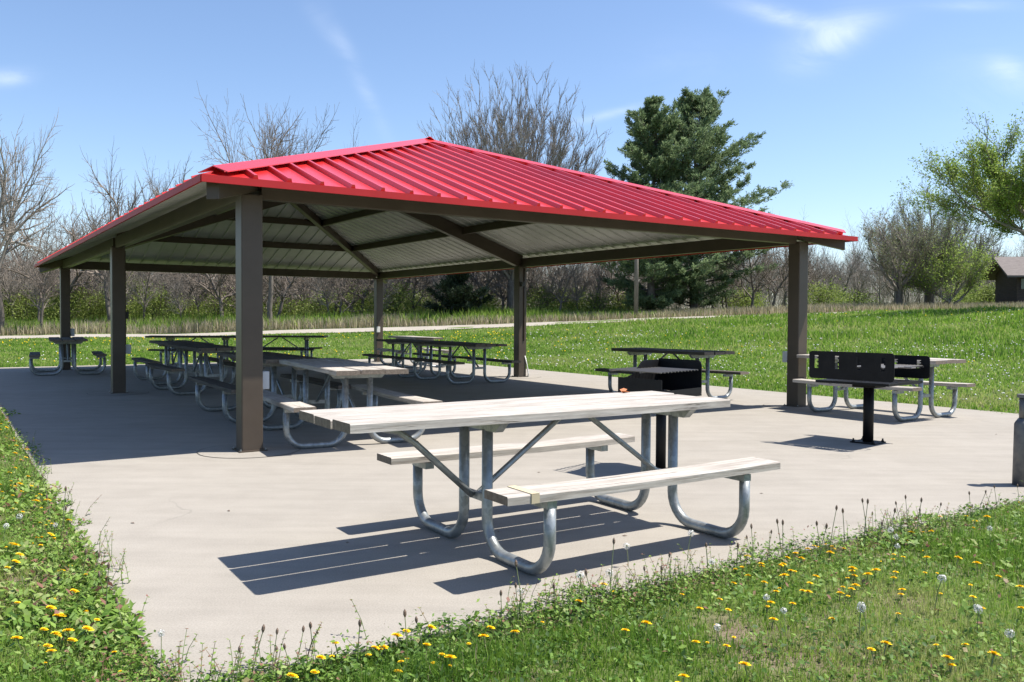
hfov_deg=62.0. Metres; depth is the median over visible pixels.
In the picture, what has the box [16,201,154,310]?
woodland tree
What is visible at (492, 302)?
bush
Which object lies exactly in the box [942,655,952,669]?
dandelion
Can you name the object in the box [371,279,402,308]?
woodland tree
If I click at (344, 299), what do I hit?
bare tree
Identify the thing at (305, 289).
woodland tree
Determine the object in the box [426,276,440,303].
woodland tree
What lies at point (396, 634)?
dandelion
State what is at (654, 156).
pine tree
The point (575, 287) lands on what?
woodland tree
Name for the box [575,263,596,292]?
woodland tree
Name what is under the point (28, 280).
woodland tree
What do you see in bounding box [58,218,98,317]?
woodland tree
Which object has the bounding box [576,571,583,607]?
dandelion clock
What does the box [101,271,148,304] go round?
woodland tree
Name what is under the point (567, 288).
woodland tree
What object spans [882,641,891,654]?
dandelion
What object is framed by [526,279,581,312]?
bush
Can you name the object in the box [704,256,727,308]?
woodland tree
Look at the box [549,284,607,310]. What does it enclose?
bush
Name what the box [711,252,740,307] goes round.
woodland tree
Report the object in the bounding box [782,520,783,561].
plantain stalk
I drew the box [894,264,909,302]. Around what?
woodland tree
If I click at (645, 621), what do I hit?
dandelion
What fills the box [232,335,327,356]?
picnic table
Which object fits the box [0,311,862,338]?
footpath
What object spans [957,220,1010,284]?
woodland tree
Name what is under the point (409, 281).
woodland tree
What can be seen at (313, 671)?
dandelion
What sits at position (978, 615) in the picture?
dandelion clock
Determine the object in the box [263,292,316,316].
bush
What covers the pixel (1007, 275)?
brown shed
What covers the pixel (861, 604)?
dandelion clock
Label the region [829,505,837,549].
plantain stalk
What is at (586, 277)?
woodland tree
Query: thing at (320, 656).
dandelion
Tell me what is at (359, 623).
plantain stalk
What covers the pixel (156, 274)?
woodland tree
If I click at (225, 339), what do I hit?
picnic table
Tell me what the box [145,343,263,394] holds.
picnic table
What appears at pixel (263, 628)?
plantain stalk
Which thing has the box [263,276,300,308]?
woodland tree
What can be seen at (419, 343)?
picnic table
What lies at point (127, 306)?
bush
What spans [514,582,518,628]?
plantain stalk
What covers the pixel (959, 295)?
bush
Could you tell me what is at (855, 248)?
woodland tree
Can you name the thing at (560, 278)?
woodland tree
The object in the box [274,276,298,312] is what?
woodland tree
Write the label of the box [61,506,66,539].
plantain stalk
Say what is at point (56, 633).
dandelion
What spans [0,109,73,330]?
bare tree
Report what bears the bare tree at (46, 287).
on the ground at (708, 620)
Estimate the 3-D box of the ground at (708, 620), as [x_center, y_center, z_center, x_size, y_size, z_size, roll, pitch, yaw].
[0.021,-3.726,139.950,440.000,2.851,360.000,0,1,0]
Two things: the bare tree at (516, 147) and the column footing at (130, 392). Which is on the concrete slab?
the column footing at (130, 392)
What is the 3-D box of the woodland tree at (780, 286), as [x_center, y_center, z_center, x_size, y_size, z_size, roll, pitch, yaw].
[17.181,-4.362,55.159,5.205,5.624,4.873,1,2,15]
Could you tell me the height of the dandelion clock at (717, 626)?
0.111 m
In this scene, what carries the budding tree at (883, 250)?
on the ground at (708, 620)
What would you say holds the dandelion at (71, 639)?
on the ground at (708, 620)
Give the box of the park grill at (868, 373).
[809,351,929,444]
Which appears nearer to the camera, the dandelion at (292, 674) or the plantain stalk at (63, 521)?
the dandelion at (292, 674)
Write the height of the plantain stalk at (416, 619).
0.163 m
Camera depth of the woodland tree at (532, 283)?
63.95 m
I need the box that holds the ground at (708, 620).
[0,316,1023,681]
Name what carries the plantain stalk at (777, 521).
on the ground at (708, 620)
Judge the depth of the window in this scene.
55.40 m
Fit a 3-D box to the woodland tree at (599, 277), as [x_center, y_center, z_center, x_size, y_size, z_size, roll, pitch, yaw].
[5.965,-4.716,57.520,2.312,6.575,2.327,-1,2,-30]
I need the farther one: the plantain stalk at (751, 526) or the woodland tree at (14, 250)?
the woodland tree at (14, 250)
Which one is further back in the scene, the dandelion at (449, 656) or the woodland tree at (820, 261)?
the woodland tree at (820, 261)
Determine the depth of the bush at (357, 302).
58.42 m
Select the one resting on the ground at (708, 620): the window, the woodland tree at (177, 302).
the woodland tree at (177, 302)
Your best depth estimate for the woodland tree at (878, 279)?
67.94 m
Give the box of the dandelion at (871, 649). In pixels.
[867,647,875,665]
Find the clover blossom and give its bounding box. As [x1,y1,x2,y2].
[7,307,1023,404]
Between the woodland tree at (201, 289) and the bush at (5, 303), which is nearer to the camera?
the bush at (5, 303)
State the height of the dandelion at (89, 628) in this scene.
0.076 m
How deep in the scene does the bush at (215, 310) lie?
57.02 m
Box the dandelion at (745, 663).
[739,661,750,681]
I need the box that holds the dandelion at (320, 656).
[316,655,325,668]
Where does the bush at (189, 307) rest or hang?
on the ground at (708, 620)
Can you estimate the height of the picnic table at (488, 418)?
0.776 m
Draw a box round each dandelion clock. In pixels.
[157,629,164,662]
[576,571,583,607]
[623,543,629,565]
[687,530,694,559]
[714,623,720,643]
[780,607,786,634]
[857,601,867,635]
[857,605,865,638]
[888,527,893,553]
[934,575,946,610]
[973,604,982,636]
[974,605,982,634]
[1004,629,1014,657]
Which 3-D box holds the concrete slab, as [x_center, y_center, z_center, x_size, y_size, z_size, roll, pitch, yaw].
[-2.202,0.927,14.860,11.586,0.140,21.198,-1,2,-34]
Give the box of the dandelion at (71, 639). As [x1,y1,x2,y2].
[67,638,77,645]
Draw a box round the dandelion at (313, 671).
[310,670,318,681]
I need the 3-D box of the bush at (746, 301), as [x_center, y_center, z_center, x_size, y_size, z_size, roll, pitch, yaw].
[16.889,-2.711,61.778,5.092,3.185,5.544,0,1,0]
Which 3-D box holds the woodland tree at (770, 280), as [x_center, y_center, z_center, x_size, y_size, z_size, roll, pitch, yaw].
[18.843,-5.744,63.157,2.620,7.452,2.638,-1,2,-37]
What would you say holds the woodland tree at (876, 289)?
on the ground at (708, 620)
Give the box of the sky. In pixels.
[0,0,1023,311]
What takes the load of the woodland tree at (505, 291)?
on the ground at (708, 620)
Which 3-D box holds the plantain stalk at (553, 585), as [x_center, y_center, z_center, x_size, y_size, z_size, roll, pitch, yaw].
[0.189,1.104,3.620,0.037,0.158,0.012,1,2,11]
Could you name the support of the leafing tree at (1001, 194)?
on the ground at (708, 620)
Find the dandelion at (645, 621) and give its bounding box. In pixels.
[642,620,651,637]
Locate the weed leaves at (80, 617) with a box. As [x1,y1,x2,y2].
[0,407,1023,681]
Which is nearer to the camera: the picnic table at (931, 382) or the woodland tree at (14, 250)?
the picnic table at (931, 382)
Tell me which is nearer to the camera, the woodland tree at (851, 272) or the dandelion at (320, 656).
the dandelion at (320, 656)
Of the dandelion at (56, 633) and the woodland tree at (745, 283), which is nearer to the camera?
the dandelion at (56, 633)
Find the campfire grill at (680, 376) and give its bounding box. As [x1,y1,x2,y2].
[609,358,701,468]
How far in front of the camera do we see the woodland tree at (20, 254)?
76.08 m
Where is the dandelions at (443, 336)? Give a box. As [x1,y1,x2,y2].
[2,307,1010,390]
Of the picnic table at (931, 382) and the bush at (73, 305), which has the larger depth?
the bush at (73, 305)
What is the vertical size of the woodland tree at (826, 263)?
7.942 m
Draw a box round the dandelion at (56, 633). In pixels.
[51,631,61,644]
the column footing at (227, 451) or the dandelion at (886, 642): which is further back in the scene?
the column footing at (227, 451)
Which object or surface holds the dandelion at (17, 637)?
on the ground at (708, 620)
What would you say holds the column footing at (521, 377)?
on the concrete slab
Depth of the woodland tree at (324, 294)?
54.20 m
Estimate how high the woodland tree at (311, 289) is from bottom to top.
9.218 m
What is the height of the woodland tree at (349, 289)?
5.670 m
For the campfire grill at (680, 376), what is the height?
0.919 m
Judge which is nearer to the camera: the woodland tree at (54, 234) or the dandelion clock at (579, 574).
the dandelion clock at (579, 574)
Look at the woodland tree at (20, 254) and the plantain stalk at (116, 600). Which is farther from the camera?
the woodland tree at (20, 254)
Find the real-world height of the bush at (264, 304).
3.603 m
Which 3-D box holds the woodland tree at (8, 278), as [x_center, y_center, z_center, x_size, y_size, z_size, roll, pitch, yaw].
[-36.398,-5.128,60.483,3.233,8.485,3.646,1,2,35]
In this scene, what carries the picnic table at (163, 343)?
on the concrete slab
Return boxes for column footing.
[87,390,148,394]
[196,443,299,457]
[498,375,540,377]
[763,403,828,408]
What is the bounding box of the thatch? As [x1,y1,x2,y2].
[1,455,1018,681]
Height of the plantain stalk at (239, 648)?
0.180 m
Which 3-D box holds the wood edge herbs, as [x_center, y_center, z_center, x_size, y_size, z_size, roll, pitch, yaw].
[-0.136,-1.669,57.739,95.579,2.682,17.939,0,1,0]
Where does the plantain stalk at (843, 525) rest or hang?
on the ground at (708, 620)
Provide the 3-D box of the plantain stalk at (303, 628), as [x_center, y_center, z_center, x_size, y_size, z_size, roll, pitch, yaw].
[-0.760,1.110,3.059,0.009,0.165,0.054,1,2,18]
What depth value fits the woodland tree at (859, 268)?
79.91 m
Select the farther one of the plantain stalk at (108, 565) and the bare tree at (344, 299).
the bare tree at (344, 299)
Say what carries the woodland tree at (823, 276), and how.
on the ground at (708, 620)
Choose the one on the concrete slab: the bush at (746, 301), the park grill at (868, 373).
the park grill at (868, 373)
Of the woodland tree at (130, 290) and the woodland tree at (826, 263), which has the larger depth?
the woodland tree at (826, 263)
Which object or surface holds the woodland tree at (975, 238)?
on the ground at (708, 620)
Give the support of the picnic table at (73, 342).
on the concrete slab
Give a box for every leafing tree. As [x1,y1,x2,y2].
[890,107,1023,241]
[890,230,1000,304]
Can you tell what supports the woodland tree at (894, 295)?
on the ground at (708, 620)
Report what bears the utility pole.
on the ground at (708, 620)
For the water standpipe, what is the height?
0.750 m
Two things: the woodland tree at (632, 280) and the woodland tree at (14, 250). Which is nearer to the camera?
the woodland tree at (632, 280)
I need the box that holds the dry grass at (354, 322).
[0,300,1023,335]
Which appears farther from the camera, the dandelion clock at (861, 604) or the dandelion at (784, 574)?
the dandelion at (784, 574)
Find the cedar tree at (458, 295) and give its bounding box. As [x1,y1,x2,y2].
[423,273,495,316]
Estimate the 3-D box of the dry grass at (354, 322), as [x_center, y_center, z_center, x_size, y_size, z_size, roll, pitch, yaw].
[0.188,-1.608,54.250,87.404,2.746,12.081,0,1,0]
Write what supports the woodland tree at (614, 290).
on the ground at (708, 620)
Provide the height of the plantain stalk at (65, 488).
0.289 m
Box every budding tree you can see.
[851,204,948,304]
[856,177,1007,303]
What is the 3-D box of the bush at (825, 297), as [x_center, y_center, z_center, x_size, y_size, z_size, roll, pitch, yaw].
[23.553,-3.085,64.190,5.925,3.695,5.614,0,1,0]
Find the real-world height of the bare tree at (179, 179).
12.390 m
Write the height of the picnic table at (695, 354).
0.776 m
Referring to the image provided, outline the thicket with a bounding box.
[2,241,1023,315]
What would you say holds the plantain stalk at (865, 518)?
on the ground at (708, 620)
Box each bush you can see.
[0,282,18,318]
[1,282,59,321]
[26,275,105,321]
[73,272,174,321]
[75,285,109,318]
[126,281,193,320]
[162,293,206,317]
[185,286,235,319]
[227,295,275,314]
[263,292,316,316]
[280,289,356,317]
[322,281,373,314]
[344,279,424,316]
[401,288,440,311]
[471,290,506,310]
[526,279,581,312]
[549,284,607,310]
[573,287,628,312]
[598,291,642,309]
[717,285,780,308]
[785,278,853,305]
[830,281,883,304]
[935,283,994,303]
[951,280,994,303]
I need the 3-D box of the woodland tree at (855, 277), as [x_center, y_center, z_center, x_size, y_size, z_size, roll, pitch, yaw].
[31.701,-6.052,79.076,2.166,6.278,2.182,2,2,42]
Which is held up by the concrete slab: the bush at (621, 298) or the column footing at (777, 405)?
the column footing at (777, 405)
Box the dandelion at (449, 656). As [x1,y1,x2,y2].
[444,654,456,674]
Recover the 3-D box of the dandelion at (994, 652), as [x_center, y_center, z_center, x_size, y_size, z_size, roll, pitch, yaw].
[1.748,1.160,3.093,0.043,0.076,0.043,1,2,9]
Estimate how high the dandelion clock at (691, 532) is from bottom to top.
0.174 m
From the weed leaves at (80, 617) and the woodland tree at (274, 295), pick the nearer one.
the weed leaves at (80, 617)
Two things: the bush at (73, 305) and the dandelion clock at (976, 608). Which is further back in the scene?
the bush at (73, 305)
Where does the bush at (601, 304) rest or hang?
on the ground at (708, 620)
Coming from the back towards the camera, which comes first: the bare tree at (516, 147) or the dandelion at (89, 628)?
the bare tree at (516, 147)
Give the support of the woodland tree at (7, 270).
on the ground at (708, 620)
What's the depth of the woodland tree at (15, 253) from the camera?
58.03 m
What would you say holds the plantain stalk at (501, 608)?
on the ground at (708, 620)
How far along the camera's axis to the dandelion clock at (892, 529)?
4.58 m
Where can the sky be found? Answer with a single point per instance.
(843, 93)
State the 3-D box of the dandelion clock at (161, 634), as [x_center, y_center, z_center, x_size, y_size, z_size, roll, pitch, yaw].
[-1.267,1.115,3.082,0.026,0.146,0.027,-1,2,-29]
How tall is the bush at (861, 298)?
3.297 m
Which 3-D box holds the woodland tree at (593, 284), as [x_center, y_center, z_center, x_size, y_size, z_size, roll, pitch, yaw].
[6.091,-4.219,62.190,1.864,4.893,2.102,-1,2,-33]
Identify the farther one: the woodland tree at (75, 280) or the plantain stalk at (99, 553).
the woodland tree at (75, 280)
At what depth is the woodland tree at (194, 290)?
57.00 m
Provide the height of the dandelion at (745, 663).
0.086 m
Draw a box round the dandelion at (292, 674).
[287,673,298,681]
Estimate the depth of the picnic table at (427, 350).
21.92 m
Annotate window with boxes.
[1020,278,1023,289]
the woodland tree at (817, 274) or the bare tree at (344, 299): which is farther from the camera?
the woodland tree at (817, 274)
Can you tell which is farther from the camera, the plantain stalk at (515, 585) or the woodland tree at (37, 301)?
the woodland tree at (37, 301)
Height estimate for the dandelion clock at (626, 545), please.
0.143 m
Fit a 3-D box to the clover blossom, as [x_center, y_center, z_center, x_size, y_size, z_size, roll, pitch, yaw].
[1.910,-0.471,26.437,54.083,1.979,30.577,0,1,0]
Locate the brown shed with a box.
[982,257,1023,303]
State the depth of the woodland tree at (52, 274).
63.30 m
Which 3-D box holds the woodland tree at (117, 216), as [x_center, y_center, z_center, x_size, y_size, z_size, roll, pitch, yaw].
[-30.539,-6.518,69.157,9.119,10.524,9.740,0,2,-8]
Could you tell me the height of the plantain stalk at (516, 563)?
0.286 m
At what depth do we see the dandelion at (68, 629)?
3.26 m
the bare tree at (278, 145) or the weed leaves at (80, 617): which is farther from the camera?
the bare tree at (278, 145)
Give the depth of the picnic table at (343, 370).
8.50 m
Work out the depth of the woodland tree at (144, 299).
54.73 m
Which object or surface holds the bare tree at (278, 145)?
on the ground at (708, 620)
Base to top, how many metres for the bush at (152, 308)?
4.416 m
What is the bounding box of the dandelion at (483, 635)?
[480,634,487,642]
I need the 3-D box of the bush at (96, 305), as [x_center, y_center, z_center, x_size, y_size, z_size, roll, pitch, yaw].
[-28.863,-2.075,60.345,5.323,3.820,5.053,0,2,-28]
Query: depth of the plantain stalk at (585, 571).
3.72 m
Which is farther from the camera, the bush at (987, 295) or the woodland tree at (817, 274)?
the woodland tree at (817, 274)
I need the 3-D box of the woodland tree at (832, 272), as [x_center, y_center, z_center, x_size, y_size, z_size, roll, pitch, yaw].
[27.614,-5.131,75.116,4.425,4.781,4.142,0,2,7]
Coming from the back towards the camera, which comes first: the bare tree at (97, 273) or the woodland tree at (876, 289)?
the woodland tree at (876, 289)
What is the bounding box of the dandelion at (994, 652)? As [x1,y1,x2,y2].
[988,650,998,665]
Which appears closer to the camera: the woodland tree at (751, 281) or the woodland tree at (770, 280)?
the woodland tree at (751, 281)
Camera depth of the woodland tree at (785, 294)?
68.31 m
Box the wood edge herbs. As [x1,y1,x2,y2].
[2,303,1020,334]
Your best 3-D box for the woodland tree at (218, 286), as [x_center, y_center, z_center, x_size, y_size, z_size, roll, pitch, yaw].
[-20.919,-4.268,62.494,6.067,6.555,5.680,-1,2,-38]
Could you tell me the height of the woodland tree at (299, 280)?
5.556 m
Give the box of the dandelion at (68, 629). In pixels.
[63,628,72,643]
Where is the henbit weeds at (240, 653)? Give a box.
[0,427,999,681]
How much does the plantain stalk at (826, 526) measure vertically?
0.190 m
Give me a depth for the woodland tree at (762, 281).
62.74 m
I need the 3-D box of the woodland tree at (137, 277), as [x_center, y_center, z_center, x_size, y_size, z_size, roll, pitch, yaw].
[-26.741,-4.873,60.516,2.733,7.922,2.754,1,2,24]
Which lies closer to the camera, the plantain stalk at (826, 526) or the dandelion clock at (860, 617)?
the dandelion clock at (860, 617)
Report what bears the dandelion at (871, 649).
on the ground at (708, 620)
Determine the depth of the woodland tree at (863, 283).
68.55 m
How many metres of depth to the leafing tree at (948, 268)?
52.14 m
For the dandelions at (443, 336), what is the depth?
34.07 m
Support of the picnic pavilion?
on the concrete slab
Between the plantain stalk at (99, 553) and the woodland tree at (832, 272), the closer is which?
the plantain stalk at (99, 553)
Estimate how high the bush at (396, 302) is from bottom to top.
4.634 m
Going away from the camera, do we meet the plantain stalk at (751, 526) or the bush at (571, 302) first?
the plantain stalk at (751, 526)
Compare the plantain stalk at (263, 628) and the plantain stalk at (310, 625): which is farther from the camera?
the plantain stalk at (310, 625)
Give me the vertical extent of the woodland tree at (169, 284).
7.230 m
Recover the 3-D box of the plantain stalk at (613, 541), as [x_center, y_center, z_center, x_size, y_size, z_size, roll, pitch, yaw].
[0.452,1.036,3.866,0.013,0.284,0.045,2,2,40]
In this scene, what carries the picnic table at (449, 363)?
on the concrete slab
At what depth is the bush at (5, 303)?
57.46 m
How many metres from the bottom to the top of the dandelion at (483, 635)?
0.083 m
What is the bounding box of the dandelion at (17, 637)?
[12,636,21,652]
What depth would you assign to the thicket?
72.55 m
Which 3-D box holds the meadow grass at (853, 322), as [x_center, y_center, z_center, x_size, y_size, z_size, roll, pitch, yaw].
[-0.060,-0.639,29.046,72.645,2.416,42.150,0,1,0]
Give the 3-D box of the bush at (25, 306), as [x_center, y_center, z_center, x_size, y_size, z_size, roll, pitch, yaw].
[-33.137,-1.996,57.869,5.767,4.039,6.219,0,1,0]
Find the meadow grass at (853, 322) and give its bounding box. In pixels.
[0,305,1023,450]
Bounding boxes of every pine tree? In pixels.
[593,94,730,311]
[608,84,793,309]
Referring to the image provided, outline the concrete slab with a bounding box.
[0,358,1023,681]
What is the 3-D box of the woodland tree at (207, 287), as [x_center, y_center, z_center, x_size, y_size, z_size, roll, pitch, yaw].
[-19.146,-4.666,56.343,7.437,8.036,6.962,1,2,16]
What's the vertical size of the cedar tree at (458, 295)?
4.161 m
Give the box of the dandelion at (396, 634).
[391,633,402,648]
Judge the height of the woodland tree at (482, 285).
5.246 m
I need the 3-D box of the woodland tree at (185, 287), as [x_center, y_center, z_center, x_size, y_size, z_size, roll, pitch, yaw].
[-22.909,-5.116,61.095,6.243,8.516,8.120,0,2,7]
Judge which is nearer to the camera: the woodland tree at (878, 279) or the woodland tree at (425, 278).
the woodland tree at (425, 278)
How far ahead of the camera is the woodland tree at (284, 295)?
55.65 m
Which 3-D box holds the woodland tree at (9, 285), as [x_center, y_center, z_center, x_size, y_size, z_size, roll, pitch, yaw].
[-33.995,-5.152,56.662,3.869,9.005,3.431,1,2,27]
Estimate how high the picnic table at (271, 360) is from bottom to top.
0.776 m
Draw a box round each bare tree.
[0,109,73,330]
[20,192,68,327]
[51,143,183,319]
[143,150,234,308]
[193,84,339,321]
[334,108,373,314]
[417,59,625,311]
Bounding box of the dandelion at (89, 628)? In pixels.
[82,626,93,635]
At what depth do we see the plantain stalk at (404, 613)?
3.26 m
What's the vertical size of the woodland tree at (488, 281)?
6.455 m
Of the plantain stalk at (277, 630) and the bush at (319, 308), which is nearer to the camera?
the plantain stalk at (277, 630)
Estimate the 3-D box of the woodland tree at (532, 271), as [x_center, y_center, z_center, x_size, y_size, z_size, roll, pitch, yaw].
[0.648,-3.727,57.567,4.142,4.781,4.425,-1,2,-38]
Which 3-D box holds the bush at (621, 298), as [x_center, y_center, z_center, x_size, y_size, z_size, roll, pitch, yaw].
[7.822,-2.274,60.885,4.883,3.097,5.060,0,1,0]
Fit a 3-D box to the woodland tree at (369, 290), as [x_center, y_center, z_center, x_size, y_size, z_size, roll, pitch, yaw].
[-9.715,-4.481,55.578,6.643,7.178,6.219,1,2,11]
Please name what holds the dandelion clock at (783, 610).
on the ground at (708, 620)
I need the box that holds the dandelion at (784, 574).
[779,573,786,588]
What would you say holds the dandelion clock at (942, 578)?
on the ground at (708, 620)
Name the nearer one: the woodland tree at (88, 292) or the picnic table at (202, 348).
the picnic table at (202, 348)
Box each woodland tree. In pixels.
[0,194,136,318]
[0,203,68,282]
[0,217,31,316]
[0,233,24,306]
[0,237,24,308]
[2,208,45,316]
[9,224,45,286]
[10,215,35,283]
[11,236,39,303]
[14,238,92,314]
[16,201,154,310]
[17,218,58,321]
[37,199,71,288]
[47,198,109,289]
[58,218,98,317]
[78,270,101,312]
[85,190,157,287]
[98,226,138,304]
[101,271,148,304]
[104,205,195,292]
[126,271,154,298]
[126,271,165,319]
[137,271,228,311]
[152,272,182,317]
[159,272,285,319]
[161,272,191,317]
[168,275,232,313]
[171,273,216,318]
[195,274,267,308]
[198,274,235,310]
[200,274,263,299]
[222,275,292,312]
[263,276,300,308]
[263,276,300,311]
[263,276,324,316]
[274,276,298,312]
[274,276,334,311]
[278,277,340,303]
[290,277,320,307]
[301,277,343,312]
[302,277,387,317]
[318,277,412,313]
[368,276,441,291]
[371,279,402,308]
[372,276,445,311]
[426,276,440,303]
[430,269,527,309]
[430,275,446,295]
[467,272,503,311]
[469,270,553,309]
[477,272,537,307]
[490,267,554,299]
[526,270,539,306]
[527,265,574,306]
[531,264,589,311]
[543,265,575,291]
[562,264,592,308]
[564,263,605,298]
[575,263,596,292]
[580,262,622,311]
[581,261,646,305]
[583,263,609,298]
[620,273,641,299]
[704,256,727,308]
[708,261,757,308]
[709,247,810,307]
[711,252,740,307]
[736,247,814,307]
[744,210,777,306]
[750,247,827,305]
[753,251,784,306]
[784,246,848,295]
[808,245,828,299]
[808,245,847,285]
[808,260,846,294]
[814,245,848,300]
[832,220,870,295]
[841,216,873,291]
[842,231,869,303]
[844,255,916,302]
[848,244,863,297]
[850,242,877,299]
[850,274,892,302]
[867,240,890,303]
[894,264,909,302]
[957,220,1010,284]
[958,226,1002,283]
[973,243,992,289]
[983,213,1010,256]
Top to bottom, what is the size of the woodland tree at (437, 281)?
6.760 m
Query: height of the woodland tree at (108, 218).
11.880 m
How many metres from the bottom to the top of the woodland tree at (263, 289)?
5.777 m
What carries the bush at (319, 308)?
on the ground at (708, 620)
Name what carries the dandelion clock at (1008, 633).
on the ground at (708, 620)
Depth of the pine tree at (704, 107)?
55.14 m
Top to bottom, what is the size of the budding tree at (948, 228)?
9.054 m
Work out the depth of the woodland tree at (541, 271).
56.22 m
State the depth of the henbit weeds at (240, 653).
3.76 m
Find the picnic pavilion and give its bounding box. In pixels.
[34,136,857,452]
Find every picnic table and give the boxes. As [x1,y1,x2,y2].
[29,337,106,375]
[131,340,230,384]
[145,335,235,365]
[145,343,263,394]
[189,352,351,422]
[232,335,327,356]
[263,358,442,448]
[299,391,779,574]
[362,339,458,377]
[377,336,453,367]
[405,341,520,383]
[595,347,748,398]
[793,354,974,421]
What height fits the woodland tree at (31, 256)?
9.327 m
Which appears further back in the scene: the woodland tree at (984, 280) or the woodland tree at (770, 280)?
the woodland tree at (984, 280)
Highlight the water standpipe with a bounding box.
[1012,394,1023,486]
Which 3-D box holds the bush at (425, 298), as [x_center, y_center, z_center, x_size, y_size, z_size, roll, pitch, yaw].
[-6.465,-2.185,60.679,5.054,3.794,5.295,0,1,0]
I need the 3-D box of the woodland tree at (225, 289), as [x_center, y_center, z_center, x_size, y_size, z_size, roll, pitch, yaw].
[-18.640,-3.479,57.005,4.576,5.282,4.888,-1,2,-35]
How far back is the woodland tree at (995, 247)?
79.50 m
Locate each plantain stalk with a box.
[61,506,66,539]
[62,486,66,525]
[83,548,87,573]
[92,551,100,579]
[106,562,109,604]
[115,597,122,628]
[236,645,240,681]
[251,624,264,678]
[270,628,278,681]
[283,643,291,672]
[297,625,304,665]
[309,621,313,668]
[357,619,361,661]
[403,609,406,647]
[415,616,423,652]
[500,590,501,631]
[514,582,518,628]
[515,560,523,623]
[552,582,558,612]
[584,569,592,603]
[610,538,614,594]
[750,523,753,568]
[776,519,781,559]
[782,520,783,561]
[820,523,827,553]
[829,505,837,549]
[842,508,844,547]
[863,499,868,543]
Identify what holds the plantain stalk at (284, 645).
on the ground at (708, 620)
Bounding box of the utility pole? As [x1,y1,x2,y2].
[634,259,638,317]
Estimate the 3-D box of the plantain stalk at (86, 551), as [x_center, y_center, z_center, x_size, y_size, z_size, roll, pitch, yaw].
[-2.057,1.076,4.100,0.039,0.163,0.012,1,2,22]
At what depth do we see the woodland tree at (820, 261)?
86.86 m

